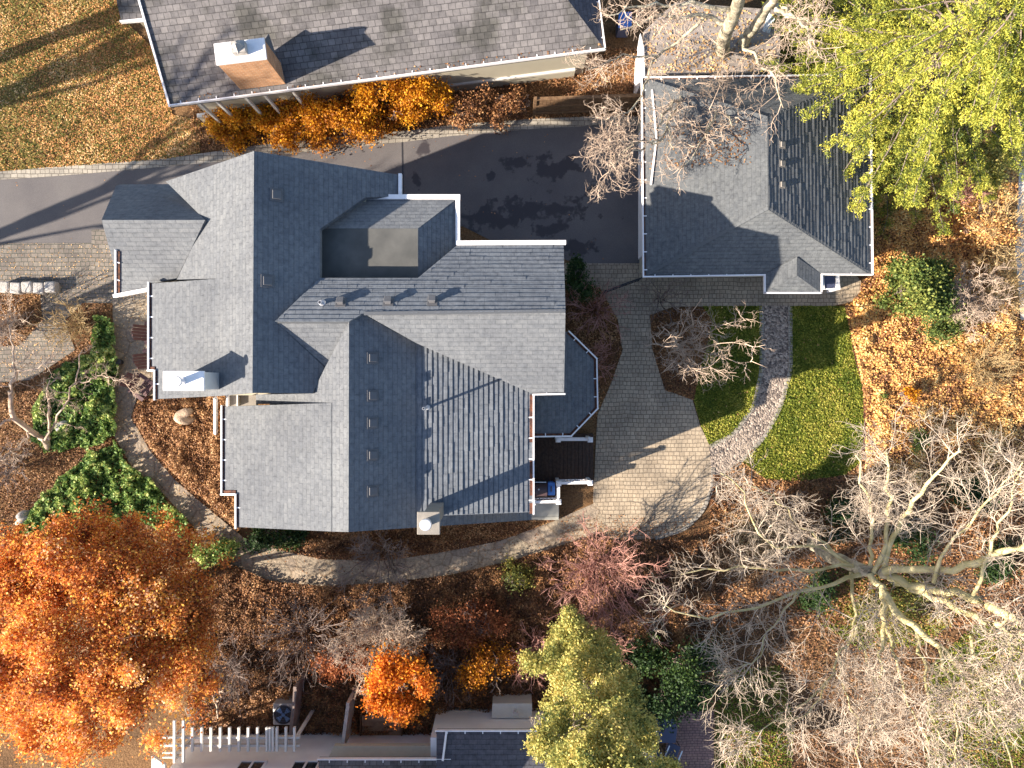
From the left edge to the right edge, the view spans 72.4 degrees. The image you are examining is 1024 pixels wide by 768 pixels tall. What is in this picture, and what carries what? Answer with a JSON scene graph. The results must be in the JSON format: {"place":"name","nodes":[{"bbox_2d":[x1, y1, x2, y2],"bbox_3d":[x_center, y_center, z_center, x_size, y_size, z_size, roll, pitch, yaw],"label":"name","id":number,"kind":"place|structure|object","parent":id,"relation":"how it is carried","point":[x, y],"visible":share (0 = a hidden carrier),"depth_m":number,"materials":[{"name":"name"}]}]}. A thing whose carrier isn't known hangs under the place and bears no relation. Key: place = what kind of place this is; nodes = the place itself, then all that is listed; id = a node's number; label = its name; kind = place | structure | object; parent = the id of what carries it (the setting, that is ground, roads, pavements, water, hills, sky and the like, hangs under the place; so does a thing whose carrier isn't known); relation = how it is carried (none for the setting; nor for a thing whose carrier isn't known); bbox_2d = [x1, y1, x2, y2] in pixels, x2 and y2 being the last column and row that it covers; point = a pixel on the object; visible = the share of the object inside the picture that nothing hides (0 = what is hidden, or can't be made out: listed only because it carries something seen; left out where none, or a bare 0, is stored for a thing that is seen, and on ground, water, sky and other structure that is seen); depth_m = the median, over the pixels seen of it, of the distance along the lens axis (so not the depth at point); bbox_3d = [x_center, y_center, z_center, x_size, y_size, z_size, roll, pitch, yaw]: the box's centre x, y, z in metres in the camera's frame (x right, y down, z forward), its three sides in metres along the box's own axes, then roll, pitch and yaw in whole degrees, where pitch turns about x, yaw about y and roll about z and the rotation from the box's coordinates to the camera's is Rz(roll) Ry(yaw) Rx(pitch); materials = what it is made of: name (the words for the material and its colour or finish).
{"place":"outdoors","nodes":[
{"label":"outdoors","id":0,"kind":"place"},
{"bbox_2d":[0,0,199,170],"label":"lawn","id":1,"kind":"structure","parent":0,"point":[3,138],"depth_m":26.99,"materials":[{"name":"plant"}]},
{"bbox_2d":[0,0,200,169],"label":"fallen leaves","id":2,"kind":"object","parent":1,"relation":"on","point":[138,104],"visible":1,"depth_m":26.95,"materials":[{"name":"plant"}]},
{"bbox_2d":[0,125,638,262],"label":"driveway","id":3,"kind":"structure","parent":0,"point":[540,192],"depth_m":26.98,"materials":[{"name":"asphalt"}]},
{"bbox_2d":[102,151,598,534],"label":"house","id":4,"kind":"structure","parent":0,"point":[387,350],"depth_m":20.14,"materials":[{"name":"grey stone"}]},
{"bbox_2d":[113,299,606,585],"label":"garden path","id":5,"kind":"structure","parent":0,"point":[289,570],"depth_m":26.97,"materials":[{"name":"stone"}]},
{"bbox_2d":[119,372,152,400],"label":"bare shrub","id":6,"kind":"object","parent":5,"relation":"on","point":[146,389],"visible":0.73,"depth_m":26.43,"materials":[{"name":"plant"}]},
{"bbox_2d":[0,0,1023,767],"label":"ground","id":7,"kind":"structure","parent":0,"point":[576,496],"depth_m":27.00,"materials":[{"name":"soil"}]},
{"bbox_2d":[0,435,29,491],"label":"bare shrub","id":8,"kind":"object","parent":7,"relation":"on","point":[6,473],"visible":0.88,"depth_m":26.29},
{"bbox_2d":[0,287,40,347],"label":"bare shrub","id":9,"kind":"object","parent":7,"relation":"on","point":[15,322],"visible":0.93,"depth_m":26.14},
{"bbox_2d":[26,290,101,352],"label":"bare shrub","id":10,"kind":"object","parent":7,"relation":"on","point":[80,323],"visible":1,"depth_m":26.12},
{"bbox_2d":[0,305,143,469],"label":"bare tree","id":11,"kind":"object","parent":7,"relation":"on","point":[45,440],"visible":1,"depth_m":24.24,"materials":[{"name":"plant"}]},
{"bbox_2d":[0,230,146,382],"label":"paved walk","id":12,"kind":"structure","parent":7,"relation":"on","point":[19,257],"depth_m":26.97,"materials":[{"name":"stone"}]},
{"bbox_2d":[0,243,239,563],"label":"fallen leaves","id":13,"kind":"object","parent":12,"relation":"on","point":[117,347],"visible":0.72,"depth_m":26.96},
{"bbox_2d":[30,315,118,452],"bbox_3d":[-16.730,0.000,26.666,3.641,0.777,5.327,0,90,0],"label":"groundcover","id":14,"kind":"object","parent":7,"relation":"on","point":[97,402],"visible":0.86,"depth_m":26.67,"materials":[{"name":"plant"}]},
{"bbox_2d":[14,439,187,540],"bbox_3d":[-15.782,4.171,26.655,6.979,0.804,4.190,0,90,0],"label":"groundcover","id":15,"kind":"object","parent":7,"relation":"on","point":[86,485],"visible":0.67,"depth_m":26.67,"materials":[{"name":"plant"}]},
{"bbox_2d":[0,495,239,767],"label":"orange tree","id":16,"kind":"object","parent":7,"relation":"on","point":[52,693],"visible":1,"depth_m":20.55,"materials":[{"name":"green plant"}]},
{"bbox_2d":[0,293,240,659],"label":"fallen leaves","id":17,"kind":"object","parent":7,"relation":"on","point":[42,454],"visible":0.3,"depth_m":26.92,"materials":[{"name":"plant"}]},
{"bbox_2d":[132,395,239,529],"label":"fallen leaves","id":18,"kind":"object","parent":7,"relation":"on","point":[148,407],"visible":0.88,"depth_m":26.75,"materials":[{"name":"plant"}]},
{"bbox_2d":[186,533,241,569],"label":"evergreen shrub","id":19,"kind":"object","parent":7,"relation":"on","point":[224,546],"visible":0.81,"depth_m":26.46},
{"bbox_2d":[186,630,254,725],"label":"bare shrub","id":20,"kind":"object","parent":7,"relation":"on","point":[235,670],"visible":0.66,"depth_m":25.94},
{"bbox_2d":[200,104,261,156],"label":"shrub","id":21,"kind":"object","parent":7,"relation":"on","point":[220,132],"visible":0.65,"depth_m":26.26,"materials":[{"name":"orange plant"}]},
{"bbox_2d":[160,708,315,762],"bbox_3d":[-9.986,12.555,25.775,5.010,2.450,1.494,0,90,0],"label":"pergola","id":22,"kind":"object","parent":7,"relation":"on","point":[271,736],"visible":0.94,"depth_m":24.59,"materials":[{"name":"white paint"}]},
{"bbox_2d":[218,102,279,146],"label":"shrub","id":23,"kind":"object","parent":7,"relation":"on","point":[259,121],"visible":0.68,"depth_m":25.89,"materials":[{"name":"orange plant"}]},
{"bbox_2d":[229,528,313,553],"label":"evergreen shrub","id":24,"kind":"object","parent":7,"relation":"on","point":[260,539],"visible":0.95,"depth_m":26.30,"materials":[{"name":"green plant"}]},
{"bbox_2d":[251,97,308,154],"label":"shrub","id":25,"kind":"object","parent":7,"relation":"on","point":[284,140],"visible":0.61,"depth_m":26.10,"materials":[{"name":"orange plant"}]},
{"bbox_2d":[273,695,292,724],"bbox_3d":[-8.536,12.347,26.525,0.820,0.850,0.820,0,90,0],"label":"air conditioner","id":26,"kind":"object","parent":7,"relation":"on","point":[281,711],"visible":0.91,"depth_m":26.14,"materials":[{"name":"beige metal"}]},
{"bbox_2d":[246,590,347,691],"bbox_3d":[-7.854,9.567,26.034,3.853,1.968,4.077,0,90,0],"label":"bare shrub","id":27,"kind":"object","parent":7,"relation":"on","point":[298,630],"visible":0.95,"depth_m":26.06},
{"bbox_2d":[288,671,306,739],"bbox_3d":[-8.047,12.043,26.304,0.130,1.409,1.952,6,90,0],"label":"fence","id":28,"kind":"object","parent":7,"relation":"on","point":[296,707],"visible":0.7,"depth_m":26.06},
{"bbox_2d":[262,91,335,140],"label":"shrub","id":29,"kind":"object","parent":7,"relation":"on","point":[311,118],"visible":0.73,"depth_m":25.70,"materials":[{"name":"orange plant"}]},
{"bbox_2d":[0,116,638,179],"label":"driveway border","id":30,"kind":"object","parent":7,"relation":"on","point":[398,137],"visible":0.74,"depth_m":26.96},
{"bbox_2d":[300,93,374,158],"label":"shrub","id":31,"kind":"object","parent":7,"relation":"on","point":[334,109],"visible":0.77,"depth_m":25.98,"materials":[{"name":"orange plant"}]},
{"bbox_2d":[303,629,373,688],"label":"shrub","id":32,"kind":"object","parent":7,"relation":"on","point":[332,671],"visible":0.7,"depth_m":25.99,"materials":[{"name":"brown plant"}]},
{"bbox_2d":[341,682,358,743],"bbox_3d":[-6.030,12.342,26.104,0.130,1.808,1.744,8,90,0],"label":"fence","id":33,"kind":"object","parent":7,"relation":"on","point":[348,717],"visible":0.77,"depth_m":25.75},
{"bbox_2d":[116,0,605,123],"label":"house","id":34,"kind":"structure","parent":7,"relation":"on","point":[222,52],"depth_m":23.75,"materials":[{"name":"grey"}]},
{"bbox_2d":[335,92,405,150],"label":"shrub","id":35,"kind":"object","parent":7,"relation":"on","point":[357,123],"visible":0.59,"depth_m":25.98,"materials":[{"name":"orange plant"}]},
{"bbox_2d":[325,530,424,625],"bbox_3d":[-4.688,6.706,25.551,3.167,2.942,3.205,30,90,0],"label":"bare tree","id":36,"kind":"object","parent":7,"relation":"on","point":[368,551],"visible":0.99,"depth_m":25.39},
{"bbox_2d":[325,597,429,713],"bbox_3d":[-4.834,9.459,25.532,3.563,3.060,3.643,41,90,0],"label":"bare shrub","id":37,"kind":"object","parent":7,"relation":"on","point":[371,630],"visible":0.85,"depth_m":25.33,"materials":[{"name":"plant"}]},
{"bbox_2d":[360,713,402,735],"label":"wooden steps","id":38,"kind":"structure","parent":7,"relation":"on","point":[376,723],"depth_m":26.43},
{"bbox_2d":[341,76,423,134],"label":"shrub","id":39,"kind":"object","parent":7,"relation":"on","point":[385,91],"visible":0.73,"depth_m":25.48,"materials":[{"name":"orange plant"}]},
{"bbox_2d":[197,68,574,121],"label":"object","id":40,"kind":"structure","parent":7,"relation":"on","point":[523,78],"depth_m":26.55,"materials":[{"name":"white paint"}]},
{"bbox_2d":[357,638,444,730],"bbox_3d":[-3.857,10.720,25.267,3.101,3.469,3.698,0,90,0],"label":"orange tree","id":41,"kind":"object","parent":7,"relation":"on","point":[383,696],"visible":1,"depth_m":24.33,"materials":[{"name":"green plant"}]},
{"bbox_2d":[151,693,656,767],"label":"house","id":42,"kind":"structure","parent":7,"relation":"on","point":[477,738],"depth_m":25.10,"materials":[{"name":"grey paint"}]},
{"bbox_2d":[189,47,640,150],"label":"fallen leaves","id":43,"kind":"object","parent":7,"relation":"on","point":[616,84],"visible":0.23,"depth_m":26.91,"materials":[{"name":"plant"}]},
{"bbox_2d":[388,75,455,130],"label":"shrub","id":44,"kind":"object","parent":7,"relation":"on","point":[422,90],"visible":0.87,"depth_m":25.57,"materials":[{"name":"orange plant"}]},
{"bbox_2d":[300,515,565,550],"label":"fallen leaves","id":45,"kind":"object","parent":7,"relation":"on","point":[469,533],"visible":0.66,"depth_m":26.88,"materials":[{"name":"plant"}]},
{"bbox_2d":[406,86,462,123],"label":"shrub","id":46,"kind":"object","parent":7,"relation":"on","point":[439,108],"visible":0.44,"depth_m":26.05,"materials":[{"name":"orange plant"}]},
{"bbox_2d":[413,640,475,708],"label":"bare shrub","id":47,"kind":"object","parent":7,"relation":"on","point":[445,672],"visible":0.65,"depth_m":26.15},
{"bbox_2d":[189,539,715,735],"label":"fallen leaves","id":48,"kind":"object","parent":7,"relation":"on","point":[417,611],"visible":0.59,"depth_m":26.74,"materials":[{"name":"plant"}]},
{"bbox_2d":[444,86,490,134],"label":"shrub","id":49,"kind":"object","parent":7,"relation":"on","point":[477,101],"visible":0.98,"depth_m":26.12,"materials":[{"name":"orange plant"}]},
{"bbox_2d":[424,587,519,657],"bbox_3d":[-1.522,8.890,26.037,3.636,1.966,2.526,0,90,0],"label":"shrub","id":50,"kind":"object","parent":7,"relation":"on","point":[470,615],"visible":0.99,"depth_m":25.94,"materials":[{"name":"brown plant"}]},
{"bbox_2d":[452,633,523,703],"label":"shrub","id":51,"kind":"object","parent":7,"relation":"on","point":[481,654],"visible":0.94,"depth_m":25.72,"materials":[{"name":"orange plant"}]},
{"bbox_2d":[465,80,512,135],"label":"shrub","id":52,"kind":"object","parent":7,"relation":"on","point":[496,117],"visible":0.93,"depth_m":26.28,"materials":[{"name":"orange plant"}]},
{"bbox_2d":[488,83,533,117],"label":"shrub","id":53,"kind":"object","parent":7,"relation":"on","point":[514,101],"visible":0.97,"depth_m":26.19,"materials":[{"name":"orange plant"}]},
{"bbox_2d":[497,553,540,597],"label":"evergreen shrub","id":54,"kind":"object","parent":7,"relation":"on","point":[516,574],"visible":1,"depth_m":26.41,"materials":[{"name":"green plant"}]},
{"bbox_2d":[501,622,549,691],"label":"bare shrub","id":55,"kind":"object","parent":7,"relation":"on","point":[537,644],"visible":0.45,"depth_m":26.04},
{"bbox_2d":[531,503,558,519],"bbox_3d":[1.050,4.865,26.741,1.495,0.518,0.683,0,90,0],"label":"step","id":56,"kind":"object","parent":7,"relation":"on","point":[546,511],"visible":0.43,"depth_m":26.50,"materials":[{"name":"concrete"}]},
{"bbox_2d":[534,433,592,504],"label":"deck","id":57,"kind":"structure","parent":7,"relation":"on","point":[558,461],"depth_m":26.55,"materials":[{"name":"wood"}]},
{"bbox_2d":[564,253,600,305],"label":"evergreen shrub","id":58,"kind":"object","parent":7,"relation":"on","point":[576,266],"visible":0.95,"depth_m":26.05,"materials":[{"name":"green plant"}]},
{"bbox_2d":[533,93,640,115],"bbox_3d":[2.990,-10.448,26.204,4.394,1.609,0.130,-2,90,0],"label":"fence","id":59,"kind":"object","parent":7,"relation":"on","point":[570,104],"visible":0.84,"depth_m":26.02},
{"bbox_2d":[565,280,634,342],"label":"bare shrub","id":60,"kind":"object","parent":7,"relation":"on","point":[598,308],"visible":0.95,"depth_m":26.16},
{"bbox_2d":[516,604,685,767],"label":"columnar tree","id":61,"kind":"object","parent":7,"relation":"on","point":[616,728],"visible":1,"depth_m":18.65,"materials":[{"name":"yellow plant"}]},
{"bbox_2d":[532,508,679,656],"bbox_3d":[3.334,6.924,25.253,5.249,3.529,5.107,0,90,0],"label":"bare shrub","id":62,"kind":"object","parent":7,"relation":"on","point":[591,566],"visible":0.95,"depth_m":25.25,"materials":[{"name":"plant"}]},
{"bbox_2d":[565,282,711,419],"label":"fallen leaves","id":63,"kind":"object","parent":7,"relation":"on","point":[618,340],"visible":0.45,"depth_m":26.92,"materials":[{"name":"plant"}]},
{"bbox_2d":[623,630,727,732],"bbox_3d":[5.921,10.982,25.473,3.898,3.102,3.561,0,90,0],"label":"evergreen shrub","id":64,"kind":"object","parent":7,"relation":"on","point":[683,685],"visible":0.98,"depth_m":25.38,"materials":[{"name":"green plant"}]},
{"bbox_2d":[633,3,779,93],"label":"shed","id":65,"kind":"structure","parent":7,"relation":"on","point":[659,47],"depth_m":24.50,"materials":[{"name":"grey paint"}]},
{"bbox_2d":[645,7,778,72],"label":"fallen leaves","id":66,"kind":"object","parent":65,"relation":"on","point":[707,41],"visible":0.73,"depth_m":24.47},
{"bbox_2d":[563,0,850,200],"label":"bare tree","id":67,"kind":"object","parent":7,"relation":"on","point":[728,25],"visible":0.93,"depth_m":21.75,"materials":[{"name":"grey plant"}]},
{"bbox_2d":[643,298,771,393],"bbox_3d":[6.311,-1.297,24.442,4.207,5.142,3.266,0,90,0],"label":"bare tree","id":68,"kind":"object","parent":7,"relation":"on","point":[676,348],"visible":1,"depth_m":24.18,"materials":[{"name":"plant"}]},
{"bbox_2d":[638,74,873,293],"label":"garage","id":69,"kind":"structure","parent":7,"relation":"on","point":[777,216],"depth_m":23.51,"materials":[{"name":"grey"}]},
{"bbox_2d":[638,130,641,258],"bbox_3d":[4.893,-7.200,25.850,0.060,2.300,4.800,0,90,0],"label":"garage door","id":70,"kind":"structure","parent":69,"relation":"in","point":[639,152],"depth_m":26.70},
{"bbox_2d":[649,119,750,168],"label":"fallen leaves","id":71,"kind":"object","parent":69,"relation":"on","point":[708,143],"visible":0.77,"depth_m":23.16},
{"bbox_2d":[726,506,798,569],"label":"bare shrub","id":72,"kind":"object","parent":7,"relation":"on","point":[756,536],"visible":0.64,"depth_m":26.24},
{"bbox_2d":[758,473,822,508],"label":"evergreen shrub","id":73,"kind":"object","parent":7,"relation":"on","point":[808,494],"visible":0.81,"depth_m":26.54,"materials":[{"name":"plant"}]},
{"bbox_2d":[794,560,839,617],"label":"evergreen shrub","id":74,"kind":"object","parent":7,"relation":"on","point":[803,601],"visible":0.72,"depth_m":26.38,"materials":[{"name":"green plant"}]},
{"bbox_2d":[638,396,1023,767],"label":"bare tree","id":75,"kind":"object","parent":7,"relation":"on","point":[819,547],"visible":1,"depth_m":20.56,"materials":[{"name":"grey plant"}]},
{"bbox_2d":[816,490,864,551],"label":"evergreen shrub","id":76,"kind":"object","parent":7,"relation":"on","point":[837,518],"visible":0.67,"depth_m":26.42,"materials":[{"name":"green plant"}]},
{"bbox_2d":[709,450,1023,625],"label":"fallen leaves","id":77,"kind":"object","parent":7,"relation":"on","point":[834,478],"visible":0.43,"depth_m":26.92,"materials":[{"name":"plant"}]},
{"bbox_2d":[758,0,1023,239],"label":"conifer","id":78,"kind":"object","parent":7,"relation":"on","point":[987,65],"visible":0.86,"depth_m":21.91,"materials":[{"name":"plant"}]},
{"bbox_2d":[817,559,973,649],"bbox_3d":[14.862,8.472,27.001,6.361,0.030,3.566,0,90,0],"label":"moss patch","id":79,"kind":"object","parent":7,"relation":"on","point":[915,644],"visible":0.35,"depth_m":26.99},
{"bbox_2d":[835,574,956,649],"bbox_3d":[14.410,8.566,26.209,4.381,1.589,2.890,-13,90,0],"label":"bare shrub","id":80,"kind":"object","parent":79,"relation":"on","point":[894,598],"visible":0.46,"depth_m":26.28,"materials":[{"name":"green plant"}]},
{"bbox_2d":[881,516,939,565],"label":"evergreen shrub","id":81,"kind":"object","parent":7,"relation":"on","point":[905,541],"visible":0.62,"depth_m":26.35,"materials":[{"name":"green plant"}]},
{"bbox_2d":[872,248,964,326],"bbox_3d":[15.005,-3.528,25.520,3.314,3.001,2.966,0,90,0],"label":"yew","id":82,"kind":"object","parent":7,"relation":"on","point":[924,286],"visible":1,"depth_m":24.99,"materials":[{"name":"plant"}]},
{"bbox_2d":[906,425,931,456],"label":"evergreen shrub","id":83,"kind":"object","parent":7,"relation":"on","point":[918,446],"visible":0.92,"depth_m":26.10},
{"bbox_2d":[845,150,1023,499],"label":"fallen leaves","id":84,"kind":"object","parent":7,"relation":"on","point":[954,363],"visible":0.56,"depth_m":26.82,"materials":[{"name":"plant"}]},
{"bbox_2d":[916,303,978,348],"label":"conifer shrub","id":85,"kind":"object","parent":7,"relation":"on","point":[949,327],"visible":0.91,"depth_m":25.91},
{"bbox_2d":[941,468,1008,518],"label":"evergreen shrub","id":86,"kind":"object","parent":7,"relation":"on","point":[978,494],"visible":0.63,"depth_m":26.29,"materials":[{"name":"green plant"}]},
{"bbox_2d":[940,260,1023,342],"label":"bare shrub","id":87,"kind":"object","parent":7,"relation":"on","point":[964,295],"visible":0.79,"depth_m":25.36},
{"bbox_2d":[943,186,1023,255],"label":"shrub","id":88,"kind":"object","parent":7,"relation":"on","point":[977,206],"visible":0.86,"depth_m":26.16,"materials":[{"name":"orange plant"}]},
{"bbox_2d":[952,333,1023,400],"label":"bare shrub","id":89,"kind":"object","parent":7,"relation":"on","point":[978,363],"visible":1,"depth_m":26.29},
{"bbox_2d":[961,182,1023,271],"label":"bare shrub","id":90,"kind":"object","parent":7,"relation":"on","point":[1021,259],"visible":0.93,"depth_m":25.81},
{"bbox_2d":[967,124,1023,195],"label":"shrub","id":91,"kind":"object","parent":7,"relation":"on","point":[997,162],"visible":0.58,"depth_m":25.81,"materials":[{"name":"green plant"}]},
{"bbox_2d":[972,539,1023,591],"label":"evergreen shrub","id":92,"kind":"object","parent":7,"relation":"on","point":[995,574],"visible":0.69,"depth_m":26.34,"materials":[{"name":"green plant"}]},
{"bbox_2d":[979,249,1023,327],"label":"bare shrub","id":93,"kind":"object","parent":7,"relation":"on","point":[1006,290],"visible":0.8,"depth_m":26.07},
{"bbox_2d":[664,711,713,767],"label":"brick patio","id":94,"kind":"structure","parent":0,"point":[693,739],"depth_m":26.96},
{"bbox_2d":[565,263,860,539],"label":"patio","id":95,"kind":"structure","parent":0,"point":[652,455],"depth_m":26.97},
{"bbox_2d":[560,515,729,544],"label":"fallen leaves","id":96,"kind":"object","parent":95,"relation":"on","point":[673,536],"visible":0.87,"depth_m":26.95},
{"bbox_2d":[632,272,701,327],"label":"bare shrub","id":97,"kind":"object","parent":95,"relation":"on","point":[662,296],"visible":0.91,"depth_m":25.99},
{"bbox_2d":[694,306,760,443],"bbox_3d":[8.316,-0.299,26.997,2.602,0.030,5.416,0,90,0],"label":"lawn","id":98,"kind":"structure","parent":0,"point":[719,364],"depth_m":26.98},
{"bbox_2d":[709,307,763,447],"bbox_3d":[9.109,-0.097,26.970,1.170,0.060,5.810,20,90,0],"label":"path edging","id":99,"kind":"object","parent":98,"relation":"on","point":[732,433],"visible":0.99,"depth_m":26.94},
{"bbox_2d":[709,306,789,474],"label":"pebble path","id":100,"kind":"structure","parent":0,"point":[759,419],"depth_m":26.96,"materials":[{"name":"gravel"}]},
{"bbox_2d":[722,307,792,476],"bbox_3d":[9.910,0.472,26.970,1.231,0.060,7.056,22,90,0],"label":"path edging","id":101,"kind":"object","parent":100,"relation":"on","point":[785,388],"visible":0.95,"depth_m":26.94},
{"bbox_2d":[714,665,794,767],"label":"lawn","id":102,"kind":"structure","parent":0,"point":[765,729],"depth_m":26.99,"materials":[{"name":"plant"}]},
{"bbox_2d":[694,305,863,480],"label":"lawn grass","id":103,"kind":"structure","parent":0,"point":[767,440],"depth_m":26.95,"materials":[{"name":"plant"}]},
{"bbox_2d":[925,617,1023,767],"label":"lawn","id":104,"kind":"structure","parent":0,"point":[980,726],"depth_m":26.99,"materials":[{"name":"plant"}]},
{"bbox_2d":[710,574,1023,767],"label":"fallen leaves","id":105,"kind":"object","parent":104,"relation":"on","point":[818,639],"visible":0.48,"depth_m":26.94,"materials":[{"name":"plant"}]},
{"bbox_2d":[714,565,1023,767],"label":"lawn grass","id":106,"kind":"structure","parent":104,"relation":"on","point":[932,680],"depth_m":26.95,"materials":[{"name":"plant"}]},
{"bbox_2d":[1014,89,1023,319],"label":"pavement","id":107,"kind":"structure","parent":0,"point":[1020,202],"depth_m":26.97,"materials":[{"name":"concrete"}]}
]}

